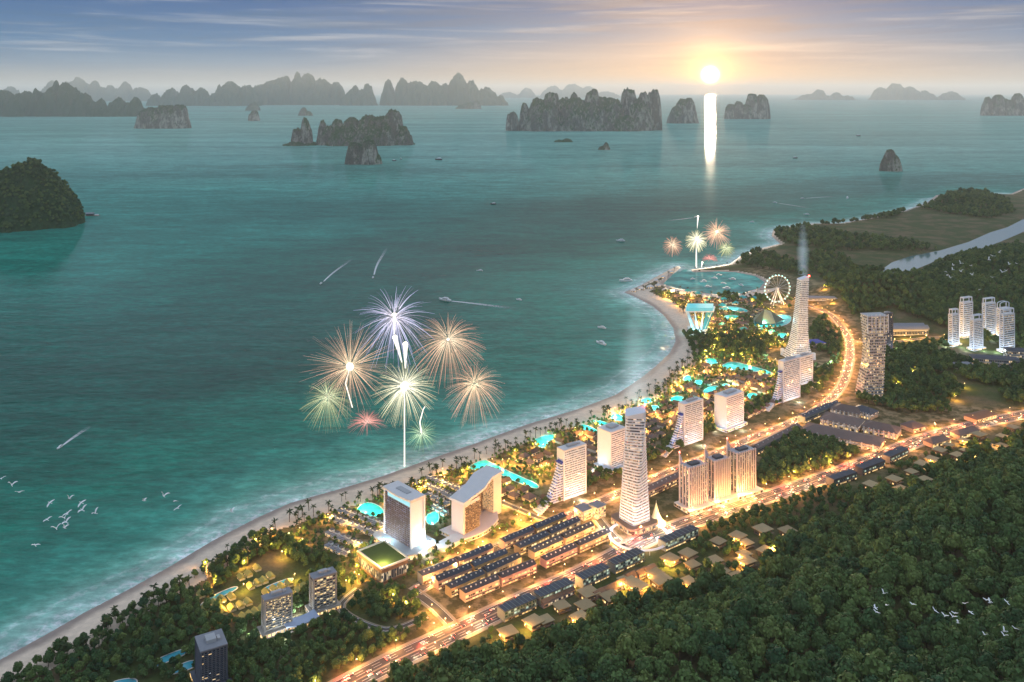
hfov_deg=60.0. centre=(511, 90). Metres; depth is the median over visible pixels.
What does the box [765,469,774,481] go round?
broadleaf tree
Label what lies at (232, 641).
broadleaf tree
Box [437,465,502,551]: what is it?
hotel arch
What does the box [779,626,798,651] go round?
broadleaf tree
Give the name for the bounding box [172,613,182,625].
broadleaf tree
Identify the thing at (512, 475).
swimming pool
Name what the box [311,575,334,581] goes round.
window
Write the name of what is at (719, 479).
finned tower
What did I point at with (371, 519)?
white villa
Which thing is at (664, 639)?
broadleaf tree
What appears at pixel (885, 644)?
broadleaf tree
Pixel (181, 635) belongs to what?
broadleaf tree
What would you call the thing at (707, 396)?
resort villa
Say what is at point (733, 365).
swimming pool
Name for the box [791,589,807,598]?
broadleaf tree
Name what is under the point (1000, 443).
hillside villa
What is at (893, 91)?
island
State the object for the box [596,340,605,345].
motor yacht
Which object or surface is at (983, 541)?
broadleaf tree
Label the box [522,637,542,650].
broadleaf tree
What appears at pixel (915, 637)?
broadleaf tree
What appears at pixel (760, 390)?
resort villa
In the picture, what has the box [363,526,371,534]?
white villa
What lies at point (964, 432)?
market hall
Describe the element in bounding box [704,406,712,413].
resort villa
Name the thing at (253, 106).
karst island
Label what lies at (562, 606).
hillside villa
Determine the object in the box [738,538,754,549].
hillside villa
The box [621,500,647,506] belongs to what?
window
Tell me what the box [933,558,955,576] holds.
broadleaf tree
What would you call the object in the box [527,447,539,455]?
resort villa
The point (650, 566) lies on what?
row house
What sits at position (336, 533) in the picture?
white villa
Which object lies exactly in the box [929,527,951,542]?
broadleaf tree
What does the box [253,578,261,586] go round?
cottage
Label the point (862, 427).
window
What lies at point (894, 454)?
shophouse terrace
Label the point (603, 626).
broadleaf tree
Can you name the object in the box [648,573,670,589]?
hillside villa
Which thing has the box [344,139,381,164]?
karst island
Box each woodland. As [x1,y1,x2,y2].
[0,157,84,227]
[0,450,1023,681]
[289,187,1023,582]
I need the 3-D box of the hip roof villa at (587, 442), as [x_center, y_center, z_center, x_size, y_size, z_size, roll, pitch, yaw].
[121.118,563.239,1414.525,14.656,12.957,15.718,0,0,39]
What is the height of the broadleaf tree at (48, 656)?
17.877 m
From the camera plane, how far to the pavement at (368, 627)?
961.68 m
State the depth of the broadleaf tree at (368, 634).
904.33 m
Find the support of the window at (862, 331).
in the bending tower at (871, 376)
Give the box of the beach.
[0,188,1023,681]
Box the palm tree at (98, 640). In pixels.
[94,635,102,647]
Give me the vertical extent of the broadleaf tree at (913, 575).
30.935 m
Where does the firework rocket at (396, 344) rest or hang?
attached to the firework at (401, 320)
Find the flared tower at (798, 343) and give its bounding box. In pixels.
[780,275,815,359]
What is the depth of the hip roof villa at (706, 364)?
1814.24 m
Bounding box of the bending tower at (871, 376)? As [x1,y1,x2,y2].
[855,312,888,396]
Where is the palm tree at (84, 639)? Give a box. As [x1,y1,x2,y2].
[81,633,91,645]
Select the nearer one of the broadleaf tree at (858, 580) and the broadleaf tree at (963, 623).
the broadleaf tree at (963, 623)
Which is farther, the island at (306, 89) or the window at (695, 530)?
the island at (306, 89)
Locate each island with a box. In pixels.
[0,80,143,116]
[0,159,85,232]
[4,77,151,100]
[134,104,191,128]
[146,81,262,105]
[245,102,260,110]
[248,110,259,120]
[253,71,344,104]
[282,109,414,145]
[298,107,312,115]
[340,73,507,105]
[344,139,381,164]
[455,100,480,108]
[500,84,620,97]
[506,87,661,130]
[554,138,572,141]
[598,142,609,149]
[667,98,698,123]
[724,93,770,118]
[792,83,965,99]
[879,149,902,171]
[980,93,1023,115]
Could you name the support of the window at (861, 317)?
in the bending tower at (871, 376)
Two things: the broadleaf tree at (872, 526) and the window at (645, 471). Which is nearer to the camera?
the broadleaf tree at (872, 526)
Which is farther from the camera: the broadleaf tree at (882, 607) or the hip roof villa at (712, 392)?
the hip roof villa at (712, 392)
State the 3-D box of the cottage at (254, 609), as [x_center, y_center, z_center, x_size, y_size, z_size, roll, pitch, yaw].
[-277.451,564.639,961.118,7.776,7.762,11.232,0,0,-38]
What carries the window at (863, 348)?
in the bending tower at (871, 376)
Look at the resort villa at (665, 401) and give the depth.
1598.40 m
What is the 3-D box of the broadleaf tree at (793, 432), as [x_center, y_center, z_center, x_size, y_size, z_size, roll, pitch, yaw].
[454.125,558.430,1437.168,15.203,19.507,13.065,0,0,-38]
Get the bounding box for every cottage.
[196,589,204,598]
[217,594,226,602]
[220,606,227,614]
[227,591,235,600]
[227,602,236,611]
[235,600,245,609]
[236,572,245,580]
[238,611,245,617]
[243,597,252,606]
[244,569,252,577]
[246,581,254,590]
[251,606,259,612]
[252,563,260,571]
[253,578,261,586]
[259,575,268,584]
[261,587,269,594]
[266,571,274,579]
[269,584,277,590]
[277,581,286,588]
[284,579,293,586]
[293,585,300,593]
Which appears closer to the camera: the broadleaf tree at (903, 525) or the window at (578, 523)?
the broadleaf tree at (903, 525)
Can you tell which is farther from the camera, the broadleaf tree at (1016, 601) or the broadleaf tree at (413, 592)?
the broadleaf tree at (413, 592)
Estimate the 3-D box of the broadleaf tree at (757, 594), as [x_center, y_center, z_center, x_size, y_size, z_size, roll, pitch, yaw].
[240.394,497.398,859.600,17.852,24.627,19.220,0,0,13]
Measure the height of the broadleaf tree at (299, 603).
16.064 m
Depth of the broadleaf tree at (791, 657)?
740.19 m
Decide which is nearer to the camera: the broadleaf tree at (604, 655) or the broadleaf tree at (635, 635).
the broadleaf tree at (604, 655)
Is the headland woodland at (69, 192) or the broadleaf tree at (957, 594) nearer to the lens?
the broadleaf tree at (957, 594)
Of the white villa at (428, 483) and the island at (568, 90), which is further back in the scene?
the island at (568, 90)
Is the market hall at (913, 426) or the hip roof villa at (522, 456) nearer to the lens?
the hip roof villa at (522, 456)
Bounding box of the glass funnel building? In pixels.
[685,303,714,330]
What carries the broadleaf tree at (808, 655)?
on the ground
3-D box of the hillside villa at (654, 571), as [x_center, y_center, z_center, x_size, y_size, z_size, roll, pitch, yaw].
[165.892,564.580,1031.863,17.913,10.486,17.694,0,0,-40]
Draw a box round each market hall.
[900,421,925,432]
[923,434,950,447]
[949,425,980,438]
[964,409,997,422]
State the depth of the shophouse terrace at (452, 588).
1002.86 m
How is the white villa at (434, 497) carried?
on the ground
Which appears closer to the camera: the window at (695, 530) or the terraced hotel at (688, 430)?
the window at (695, 530)
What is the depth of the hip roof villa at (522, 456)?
1362.58 m
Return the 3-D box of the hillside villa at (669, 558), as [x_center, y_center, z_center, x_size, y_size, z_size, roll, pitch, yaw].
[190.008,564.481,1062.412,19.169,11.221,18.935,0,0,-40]
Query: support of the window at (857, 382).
in the bending tower at (871, 376)
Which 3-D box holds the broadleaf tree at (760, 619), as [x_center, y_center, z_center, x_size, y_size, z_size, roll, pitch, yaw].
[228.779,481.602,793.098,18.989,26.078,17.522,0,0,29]
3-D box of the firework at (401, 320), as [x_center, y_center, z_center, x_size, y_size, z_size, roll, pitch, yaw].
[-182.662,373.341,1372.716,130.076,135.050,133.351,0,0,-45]
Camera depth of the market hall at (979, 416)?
1522.81 m
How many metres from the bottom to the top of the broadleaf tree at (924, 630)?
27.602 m
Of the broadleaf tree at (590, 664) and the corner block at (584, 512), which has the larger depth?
the corner block at (584, 512)
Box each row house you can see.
[537,595,554,608]
[554,591,563,601]
[562,586,574,598]
[593,586,605,600]
[604,582,617,591]
[612,578,625,590]
[623,569,637,577]
[636,566,646,579]
[644,563,657,570]
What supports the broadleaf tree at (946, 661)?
on the ground
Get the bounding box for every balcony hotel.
[257,587,292,638]
[304,566,341,615]
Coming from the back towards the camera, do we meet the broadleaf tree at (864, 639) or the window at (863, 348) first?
the window at (863, 348)
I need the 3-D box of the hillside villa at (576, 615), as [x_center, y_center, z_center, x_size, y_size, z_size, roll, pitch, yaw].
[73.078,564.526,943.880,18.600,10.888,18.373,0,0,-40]
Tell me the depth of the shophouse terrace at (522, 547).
1093.93 m
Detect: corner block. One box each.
[574,502,592,520]
[588,500,606,519]
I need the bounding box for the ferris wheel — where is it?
[764,275,790,305]
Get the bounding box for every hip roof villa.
[505,485,514,492]
[507,491,519,499]
[518,452,529,460]
[521,492,536,502]
[522,458,535,466]
[584,440,593,445]
[587,455,596,463]
[645,422,651,427]
[646,433,658,440]
[649,417,660,423]
[650,426,659,431]
[652,409,661,415]
[655,430,664,436]
[663,419,673,425]
[669,415,677,422]
[670,408,677,413]
[691,385,699,391]
[701,362,710,367]
[708,390,717,396]
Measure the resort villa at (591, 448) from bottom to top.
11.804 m
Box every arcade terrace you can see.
[647,471,678,497]
[749,423,801,454]
[797,400,839,422]
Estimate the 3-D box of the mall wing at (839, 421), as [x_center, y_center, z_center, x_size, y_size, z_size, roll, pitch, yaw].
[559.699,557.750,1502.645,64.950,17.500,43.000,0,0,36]
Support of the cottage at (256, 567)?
on the ground
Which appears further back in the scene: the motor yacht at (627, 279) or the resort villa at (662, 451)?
the motor yacht at (627, 279)
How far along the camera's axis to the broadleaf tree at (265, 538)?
1097.03 m
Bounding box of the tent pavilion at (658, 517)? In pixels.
[652,503,665,527]
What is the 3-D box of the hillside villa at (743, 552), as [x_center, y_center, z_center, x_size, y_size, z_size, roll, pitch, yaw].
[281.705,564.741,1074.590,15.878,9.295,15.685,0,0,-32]
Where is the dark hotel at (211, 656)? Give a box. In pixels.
[190,628,231,681]
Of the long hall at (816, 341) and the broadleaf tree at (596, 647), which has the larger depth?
the long hall at (816, 341)
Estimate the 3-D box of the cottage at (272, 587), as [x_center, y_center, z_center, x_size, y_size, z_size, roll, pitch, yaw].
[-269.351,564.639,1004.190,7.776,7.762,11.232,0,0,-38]
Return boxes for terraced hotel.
[533,440,586,514]
[662,397,702,457]
[765,355,800,411]
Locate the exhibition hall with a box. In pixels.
[893,323,929,335]
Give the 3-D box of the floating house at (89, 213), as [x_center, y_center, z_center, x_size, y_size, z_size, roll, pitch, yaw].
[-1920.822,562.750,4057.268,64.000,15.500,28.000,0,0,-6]
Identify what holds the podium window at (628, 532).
in the twisted tower at (631, 516)
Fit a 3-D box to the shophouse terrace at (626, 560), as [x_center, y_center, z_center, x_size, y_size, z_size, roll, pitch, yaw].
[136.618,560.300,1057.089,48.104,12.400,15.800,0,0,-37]
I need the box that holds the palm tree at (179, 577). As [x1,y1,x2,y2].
[175,574,183,585]
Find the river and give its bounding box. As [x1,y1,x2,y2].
[883,219,1023,272]
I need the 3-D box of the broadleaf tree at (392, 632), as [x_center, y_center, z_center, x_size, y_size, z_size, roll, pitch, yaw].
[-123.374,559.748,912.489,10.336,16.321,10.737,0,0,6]
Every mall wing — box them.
[802,422,884,452]
[819,411,865,431]
[830,403,861,417]
[856,405,878,419]
[861,420,901,439]
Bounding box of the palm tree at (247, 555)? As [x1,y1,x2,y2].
[243,552,250,565]
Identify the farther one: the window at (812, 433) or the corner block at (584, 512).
the window at (812, 433)
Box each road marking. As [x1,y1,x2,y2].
[335,411,1020,681]
[341,412,1021,681]
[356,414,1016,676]
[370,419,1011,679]
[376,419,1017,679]
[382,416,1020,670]
[415,300,846,586]
[419,316,852,593]
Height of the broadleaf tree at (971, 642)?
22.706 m
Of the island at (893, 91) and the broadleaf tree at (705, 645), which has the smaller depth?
the broadleaf tree at (705, 645)
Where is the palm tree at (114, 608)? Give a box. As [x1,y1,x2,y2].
[110,605,117,618]
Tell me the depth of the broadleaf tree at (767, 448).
1367.42 m
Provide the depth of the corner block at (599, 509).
1175.86 m
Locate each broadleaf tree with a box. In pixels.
[12,661,23,672]
[20,667,30,677]
[42,649,54,666]
[52,637,65,650]
[53,651,65,664]
[65,642,72,651]
[67,652,78,659]
[69,657,78,666]
[73,638,83,646]
[74,646,83,659]
[74,660,85,669]
[89,672,98,681]
[90,648,106,663]
[104,617,112,627]
[110,653,120,667]
[114,629,122,641]
[134,646,143,656]
[137,597,148,607]
[144,655,154,663]
[146,658,157,672]
[164,625,175,636]
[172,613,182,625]
[175,629,186,642]
[177,672,187,681]
[187,643,194,656]
[199,616,208,625]
[212,612,221,620]
[222,630,229,642]
[228,637,236,647]
[228,665,237,677]
[239,660,246,667]
[245,657,255,669]
[247,530,257,539]
[248,629,257,638]
[249,663,260,676]
[253,650,264,662]
[260,534,270,542]
[291,670,302,679]
[293,656,302,665]
[294,625,303,634]
[295,598,303,611]
[296,653,304,662]
[328,617,340,629]
[331,657,341,668]
[335,565,343,578]
[339,655,347,668]
[356,620,364,632]
[362,629,374,644]
[375,607,385,620]
[387,626,397,640]
[400,658,409,664]
[407,587,418,598]
[448,639,465,664]
[468,645,483,663]
[480,642,493,660]
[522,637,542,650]
[542,652,557,665]
[544,624,570,647]
[566,627,580,645]
[567,648,588,666]
[569,645,583,655]
[573,637,588,648]
[579,623,590,636]
[582,645,594,671]
[585,607,601,624]
[587,623,603,636]
[588,633,600,646]
[589,638,605,661]
[591,652,612,671]
[597,622,609,630]
[597,658,617,677]
[601,606,614,623]
[601,638,615,649]
[601,647,615,654]
[605,618,633,643]
[611,653,627,670]
[615,632,633,661]
[615,635,638,668]
[624,627,632,633]
[625,619,636,629]
[630,629,644,648]
[634,655,656,676]
[637,612,653,620]
[639,628,658,648]
[648,611,668,628]
[653,658,672,677]
[656,628,675,649]
[662,577,685,597]
[662,619,677,632]
[669,612,686,626]
[669,631,684,659]
[675,598,689,612]
[677,624,691,637]
[680,634,701,663]
[682,613,692,622]
[690,614,704,623]
[692,620,707,635]
[694,570,713,593]
[699,641,713,659]
[702,607,723,624]
[704,629,721,644]
[706,643,730,665]
[711,619,723,632]
[715,589,728,600]
[720,624,739,653]
[722,609,740,621]
[726,651,749,670]
[732,597,753,621]
[736,634,748,651]
[742,593,759,617]
[746,634,768,657]
[754,592,769,602]
[756,466,765,473]
[757,614,778,625]
[757,618,782,642]
[763,446,770,452]
[763,643,787,657]
[764,576,783,590]
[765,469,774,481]
[765,555,784,577]
[765,646,787,667]
[767,601,786,615]
[773,613,785,628]
[776,452,781,458]
[776,459,785,468]
[778,469,785,476]
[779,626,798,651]
[780,554,798,571]
[782,445,790,455]
[786,633,808,653]
[786,654,800,664]
[788,429,796,436]
[788,592,809,617]
[790,449,798,457]
[791,570,808,583]
[791,574,809,586]
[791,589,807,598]
[792,425,799,434]
[793,458,800,463]
[793,465,799,472]
[798,557,813,565]
[799,562,817,585]
[799,649,818,660]
[801,438,808,445]
[806,594,824,616]
[807,657,832,676]
[811,460,819,470]
[811,571,825,581]
[811,630,830,648]
[812,447,819,455]
[813,572,840,589]
[817,583,838,599]
[817,589,834,618]
[819,458,827,466]
[820,643,841,667]
[824,612,842,633]
[826,564,849,590]
[828,522,847,536]
[830,631,855,651]
[831,534,854,551]
[832,657,855,671]
[834,556,850,569]
[835,610,854,621]
[836,448,843,458]
[836,614,863,640]
[836,653,858,663]
[841,597,860,620]
[843,648,863,662]
[845,445,852,452]
[849,572,869,589]
[851,445,859,455]
[851,587,874,612]
[854,525,874,544]
[856,631,877,647]
[857,606,884,634]
[858,518,881,536]
[859,551,880,569]
[863,647,885,660]
[873,587,895,607]
[874,599,895,619]
[875,563,895,586]
[877,639,892,654]
[883,652,904,663]
[886,644,905,661]
[888,518,912,537]
[895,634,916,652]
[899,552,917,572]
[903,654,924,676]
[904,564,922,586]
[904,627,924,647]
[906,654,922,665]
[918,560,933,578]
[918,624,933,647]
[924,572,942,592]
[928,621,947,645]
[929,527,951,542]
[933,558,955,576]
[933,612,952,624]
[934,573,950,594]
[936,653,956,671]
[941,629,964,648]
[943,532,964,556]
[943,580,974,610]
[946,625,964,635]
[958,616,975,635]
[959,501,981,518]
[962,635,978,652]
[966,547,992,569]
[966,601,984,614]
[968,582,985,597]
[969,545,988,551]
[973,535,992,552]
[973,575,1004,604]
[975,565,994,578]
[975,651,994,670]
[977,611,992,621]
[978,612,1003,633]
[978,631,994,643]
[982,604,998,615]
[982,640,1000,658]
[984,474,1006,492]
[992,623,1018,649]
[992,637,1013,649]
[996,659,1016,677]
[998,507,1017,522]
[998,569,1017,586]
[1000,521,1022,554]
[1001,462,1018,474]
[1003,494,1023,513]
[1003,607,1023,623]
[1006,594,1023,609]
[1007,583,1023,597]
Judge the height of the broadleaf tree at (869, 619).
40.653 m
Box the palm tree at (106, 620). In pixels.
[101,615,111,630]
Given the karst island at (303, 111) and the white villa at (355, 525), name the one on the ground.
the white villa at (355, 525)
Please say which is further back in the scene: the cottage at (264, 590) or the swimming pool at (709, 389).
the swimming pool at (709, 389)
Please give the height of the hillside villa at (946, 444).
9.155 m
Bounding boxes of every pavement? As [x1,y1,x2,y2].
[328,409,1023,681]
[337,587,428,631]
[345,589,418,626]
[376,418,1023,681]
[408,300,845,588]
[419,589,459,623]
[420,311,854,594]
[420,601,448,627]
[501,504,540,520]
[503,500,546,517]
[591,517,617,546]
[602,517,627,544]
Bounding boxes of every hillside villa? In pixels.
[497,624,519,641]
[522,613,544,631]
[540,613,554,627]
[551,599,571,614]
[569,609,587,622]
[574,598,595,612]
[576,584,600,600]
[599,589,616,604]
[616,575,636,589]
[626,578,649,593]
[644,567,663,577]
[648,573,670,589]
[659,552,681,567]
[677,547,698,560]
[680,575,694,587]
[683,559,701,570]
[708,554,724,565]
[709,536,727,548]
[721,565,731,573]
[727,570,739,576]
[728,530,747,541]
[734,554,757,567]
[735,549,753,557]
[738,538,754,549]
[752,523,773,535]
[756,544,775,555]
[777,525,798,535]
[862,480,877,488]
[885,474,903,485]
[893,484,905,488]
[903,468,918,474]
[914,459,928,470]
[919,475,932,481]
[924,455,938,461]
[931,446,947,455]
[942,442,955,448]
[949,451,961,460]
[957,437,969,445]
[970,431,988,440]
[994,442,1008,447]
[995,433,1007,440]
[1006,424,1020,431]
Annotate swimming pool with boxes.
[114,678,137,681]
[152,649,186,668]
[173,660,193,674]
[200,586,237,605]
[265,578,293,588]
[357,502,383,516]
[426,511,439,524]
[469,460,538,488]
[534,434,554,447]
[581,424,596,431]
[593,420,607,425]
[610,413,622,420]
[641,398,651,403]
[669,396,683,400]
[683,375,691,380]
[703,385,717,393]
[706,358,717,363]
[719,306,747,311]
[722,362,772,374]
[747,393,757,398]
[754,314,790,327]
[777,333,786,338]
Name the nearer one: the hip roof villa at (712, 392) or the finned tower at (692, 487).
the finned tower at (692, 487)
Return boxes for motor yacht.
[439,297,450,301]
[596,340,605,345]
[619,277,631,281]
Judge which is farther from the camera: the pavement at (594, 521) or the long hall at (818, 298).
the long hall at (818, 298)
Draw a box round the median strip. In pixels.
[353,414,1023,681]
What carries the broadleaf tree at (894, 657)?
on the ground
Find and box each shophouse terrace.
[417,557,456,584]
[433,563,471,590]
[445,568,484,597]
[455,543,493,566]
[459,574,499,602]
[469,548,507,571]
[482,552,521,577]
[496,559,536,586]
[497,593,536,622]
[499,525,534,549]
[514,530,549,554]
[528,535,563,559]
[532,512,566,533]
[533,577,573,606]
[540,542,577,568]
[546,516,580,538]
[559,521,595,544]
[574,527,610,552]
[575,562,610,587]
[607,547,644,574]
[658,524,698,551]
[826,468,857,485]
[854,457,885,475]
[882,446,908,463]
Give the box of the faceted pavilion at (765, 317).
[754,309,783,324]
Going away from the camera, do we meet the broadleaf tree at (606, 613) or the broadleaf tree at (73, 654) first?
the broadleaf tree at (73, 654)
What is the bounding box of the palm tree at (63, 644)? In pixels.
[58,641,69,650]
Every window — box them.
[202,647,225,654]
[263,595,290,603]
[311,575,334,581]
[358,556,407,581]
[373,538,435,559]
[423,565,456,580]
[439,571,471,585]
[442,520,498,542]
[452,577,484,592]
[460,551,492,564]
[466,583,498,597]
[488,560,520,575]
[503,567,535,581]
[505,533,533,545]
[505,600,535,614]
[505,603,535,617]
[521,537,548,550]
[535,542,562,555]
[537,519,565,532]
[541,584,572,598]
[547,549,576,563]
[552,523,579,536]
[566,528,593,541]
[580,534,609,548]
[584,569,608,581]
[584,572,608,584]
[611,519,657,534]
[616,553,643,566]
[616,556,643,569]
[620,511,648,518]
[620,514,648,521]
[620,517,648,524]
[621,497,647,503]
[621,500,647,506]
[621,503,647,509]
[621,506,648,512]
[621,509,648,515]
[622,486,646,491]
[622,489,646,494]
[622,491,647,497]
[622,495,647,500]
[623,471,646,476]
[623,474,646,479]
[623,477,646,482]
[623,483,646,488]
[648,479,678,494]
[666,530,697,544]
[666,532,697,547]
[805,409,829,420]
[812,433,883,448]
[820,420,864,428]
[830,410,860,416]
[856,385,882,390]
[856,388,882,392]
[857,379,883,384]
[857,382,883,387]
[858,376,883,381]
[859,370,883,375]
[859,374,883,378]
[860,365,883,370]
[860,368,883,372]
[861,315,887,318]
[861,317,887,321]
[861,320,887,324]
[861,359,884,364]
[861,362,883,367]
[862,323,886,327]
[862,326,886,330]
[862,329,886,332]
[862,331,886,335]
[862,351,884,355]
[862,354,884,358]
[862,357,884,361]
[862,427,900,435]
[863,334,885,338]
[863,337,885,341]
[863,340,885,344]
[863,343,885,347]
[863,345,884,349]
[863,348,884,352]
[893,331,927,334]
[914,427,925,432]
[933,440,950,447]
[969,355,1019,362]
[977,415,996,422]
[1003,349,1023,354]
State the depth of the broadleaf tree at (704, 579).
982.58 m
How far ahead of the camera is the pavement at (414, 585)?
1447.35 m
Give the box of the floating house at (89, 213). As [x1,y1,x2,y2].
[85,212,98,215]
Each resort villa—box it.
[501,476,511,484]
[501,487,506,496]
[517,484,530,493]
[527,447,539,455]
[532,452,544,461]
[539,460,549,466]
[543,450,553,457]
[555,437,564,444]
[572,429,582,436]
[576,435,587,441]
[584,430,596,437]
[587,444,596,452]
[591,471,600,476]
[646,412,653,419]
[646,429,652,434]
[655,447,665,455]
[656,422,666,428]
[658,414,668,420]
[660,399,667,405]
[664,411,673,416]
[672,386,681,392]
[680,384,688,390]
[683,387,693,393]
[690,392,699,396]
[703,392,711,398]
[704,380,711,385]
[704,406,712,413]
[726,375,734,381]
[732,380,740,385]
[736,377,746,382]
[744,380,752,386]
[748,378,758,383]
[750,383,761,389]
[753,408,760,414]
[754,375,764,381]
[757,381,765,387]
[757,388,766,393]
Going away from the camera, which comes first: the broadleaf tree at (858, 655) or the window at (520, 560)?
the broadleaf tree at (858, 655)
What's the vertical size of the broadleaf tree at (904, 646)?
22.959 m
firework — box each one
[299,378,352,432]
[305,324,394,420]
[347,286,434,370]
[347,410,385,431]
[372,359,435,466]
[405,407,438,452]
[413,319,483,392]
[445,362,505,427]
[663,236,680,256]
[685,230,706,267]
[703,254,716,260]
[705,219,731,246]
[718,240,735,258]
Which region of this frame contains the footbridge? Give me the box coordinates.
[608,523,668,555]
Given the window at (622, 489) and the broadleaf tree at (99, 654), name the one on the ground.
the broadleaf tree at (99, 654)
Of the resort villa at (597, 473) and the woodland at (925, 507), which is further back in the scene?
the resort villa at (597, 473)
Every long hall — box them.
[808,296,837,300]
[809,339,825,346]
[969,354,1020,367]
[1003,347,1023,358]
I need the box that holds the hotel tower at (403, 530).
[373,480,435,560]
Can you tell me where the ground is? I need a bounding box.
[29,190,1023,681]
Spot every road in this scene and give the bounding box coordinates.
[334,411,1023,681]
[338,588,427,630]
[410,299,853,593]
[416,591,454,627]
[501,500,545,519]
[593,518,624,544]
[854,337,938,342]
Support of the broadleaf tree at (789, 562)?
on the ground
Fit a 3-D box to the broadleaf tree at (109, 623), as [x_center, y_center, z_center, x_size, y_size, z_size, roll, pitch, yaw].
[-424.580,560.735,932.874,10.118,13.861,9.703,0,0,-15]
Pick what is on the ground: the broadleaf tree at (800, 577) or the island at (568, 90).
the broadleaf tree at (800, 577)
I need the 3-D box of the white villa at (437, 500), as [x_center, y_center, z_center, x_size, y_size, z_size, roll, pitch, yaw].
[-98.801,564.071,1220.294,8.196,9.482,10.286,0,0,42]
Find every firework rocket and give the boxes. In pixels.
[392,313,395,333]
[392,335,401,361]
[403,342,407,367]
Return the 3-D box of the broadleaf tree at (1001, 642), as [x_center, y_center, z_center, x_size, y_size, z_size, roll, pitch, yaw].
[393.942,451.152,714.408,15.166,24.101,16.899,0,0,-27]
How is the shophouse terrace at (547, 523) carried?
on the ground
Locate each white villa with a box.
[324,540,333,549]
[325,527,334,536]
[328,513,336,520]
[329,543,338,551]
[330,530,339,538]
[333,515,341,523]
[335,546,344,554]
[336,533,345,541]
[337,506,345,514]
[339,517,347,525]
[340,548,349,556]
[341,534,351,543]
[343,508,351,515]
[345,520,353,526]
[348,510,356,517]
[348,538,356,544]
[350,521,359,529]
[353,539,362,547]
[357,524,365,531]
[360,514,368,522]
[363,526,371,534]
[366,516,374,523]
[368,528,377,535]
[371,518,380,526]
[378,520,383,528]
[424,481,431,488]
[425,474,432,480]
[425,490,432,497]
[428,483,435,490]
[430,493,438,500]
[430,502,438,509]
[433,485,440,491]
[435,478,442,484]
[435,505,443,512]
[436,496,444,503]
[437,487,444,494]
[440,480,448,486]
[440,508,448,516]
[442,490,449,497]
[442,499,449,506]
[451,483,459,490]
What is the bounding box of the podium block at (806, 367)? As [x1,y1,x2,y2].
[796,352,812,384]
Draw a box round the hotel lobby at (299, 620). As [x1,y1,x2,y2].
[284,609,318,631]
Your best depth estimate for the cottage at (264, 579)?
1019.91 m
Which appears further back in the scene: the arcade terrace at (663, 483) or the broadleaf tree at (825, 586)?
the arcade terrace at (663, 483)
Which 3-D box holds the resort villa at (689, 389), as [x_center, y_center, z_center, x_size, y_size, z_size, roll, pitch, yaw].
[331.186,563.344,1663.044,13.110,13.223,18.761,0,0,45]
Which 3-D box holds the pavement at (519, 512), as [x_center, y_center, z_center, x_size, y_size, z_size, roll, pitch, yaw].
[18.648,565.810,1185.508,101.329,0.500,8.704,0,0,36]
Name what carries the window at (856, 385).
in the bending tower at (871, 376)
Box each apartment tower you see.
[948,308,961,346]
[959,296,972,337]
[967,313,985,350]
[982,297,995,334]
[996,301,1009,334]
[996,307,1014,352]
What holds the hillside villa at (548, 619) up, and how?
on the ground
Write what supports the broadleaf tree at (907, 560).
on the ground
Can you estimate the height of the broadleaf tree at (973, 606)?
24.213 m
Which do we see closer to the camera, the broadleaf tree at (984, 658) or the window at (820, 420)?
the broadleaf tree at (984, 658)
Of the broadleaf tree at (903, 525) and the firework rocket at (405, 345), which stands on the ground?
the broadleaf tree at (903, 525)
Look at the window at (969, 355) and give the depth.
1819.48 m
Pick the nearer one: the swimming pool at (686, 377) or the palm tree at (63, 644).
the palm tree at (63, 644)
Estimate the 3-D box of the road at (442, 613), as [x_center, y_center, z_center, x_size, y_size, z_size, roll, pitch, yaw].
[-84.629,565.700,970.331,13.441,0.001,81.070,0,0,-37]
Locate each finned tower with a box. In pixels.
[674,451,714,514]
[704,445,736,505]
[726,437,763,499]
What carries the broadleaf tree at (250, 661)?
on the ground
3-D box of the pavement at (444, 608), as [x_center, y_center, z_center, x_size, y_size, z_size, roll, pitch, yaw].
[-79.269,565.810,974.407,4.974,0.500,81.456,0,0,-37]
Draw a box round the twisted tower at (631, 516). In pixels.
[611,404,657,535]
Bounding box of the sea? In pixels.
[0,95,1023,659]
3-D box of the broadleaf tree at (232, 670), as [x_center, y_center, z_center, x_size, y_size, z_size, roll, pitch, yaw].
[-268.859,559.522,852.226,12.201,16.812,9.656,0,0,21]
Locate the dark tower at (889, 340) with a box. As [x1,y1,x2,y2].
[883,311,893,348]
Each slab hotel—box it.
[593,422,624,473]
[714,388,747,432]
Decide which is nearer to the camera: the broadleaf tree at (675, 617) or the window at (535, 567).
the broadleaf tree at (675, 617)
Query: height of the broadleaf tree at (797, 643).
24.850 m
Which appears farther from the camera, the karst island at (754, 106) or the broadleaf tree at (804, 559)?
the karst island at (754, 106)
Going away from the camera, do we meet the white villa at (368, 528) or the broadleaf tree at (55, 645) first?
the broadleaf tree at (55, 645)
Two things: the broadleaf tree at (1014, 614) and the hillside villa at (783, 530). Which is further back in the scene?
the hillside villa at (783, 530)
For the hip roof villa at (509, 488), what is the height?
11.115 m

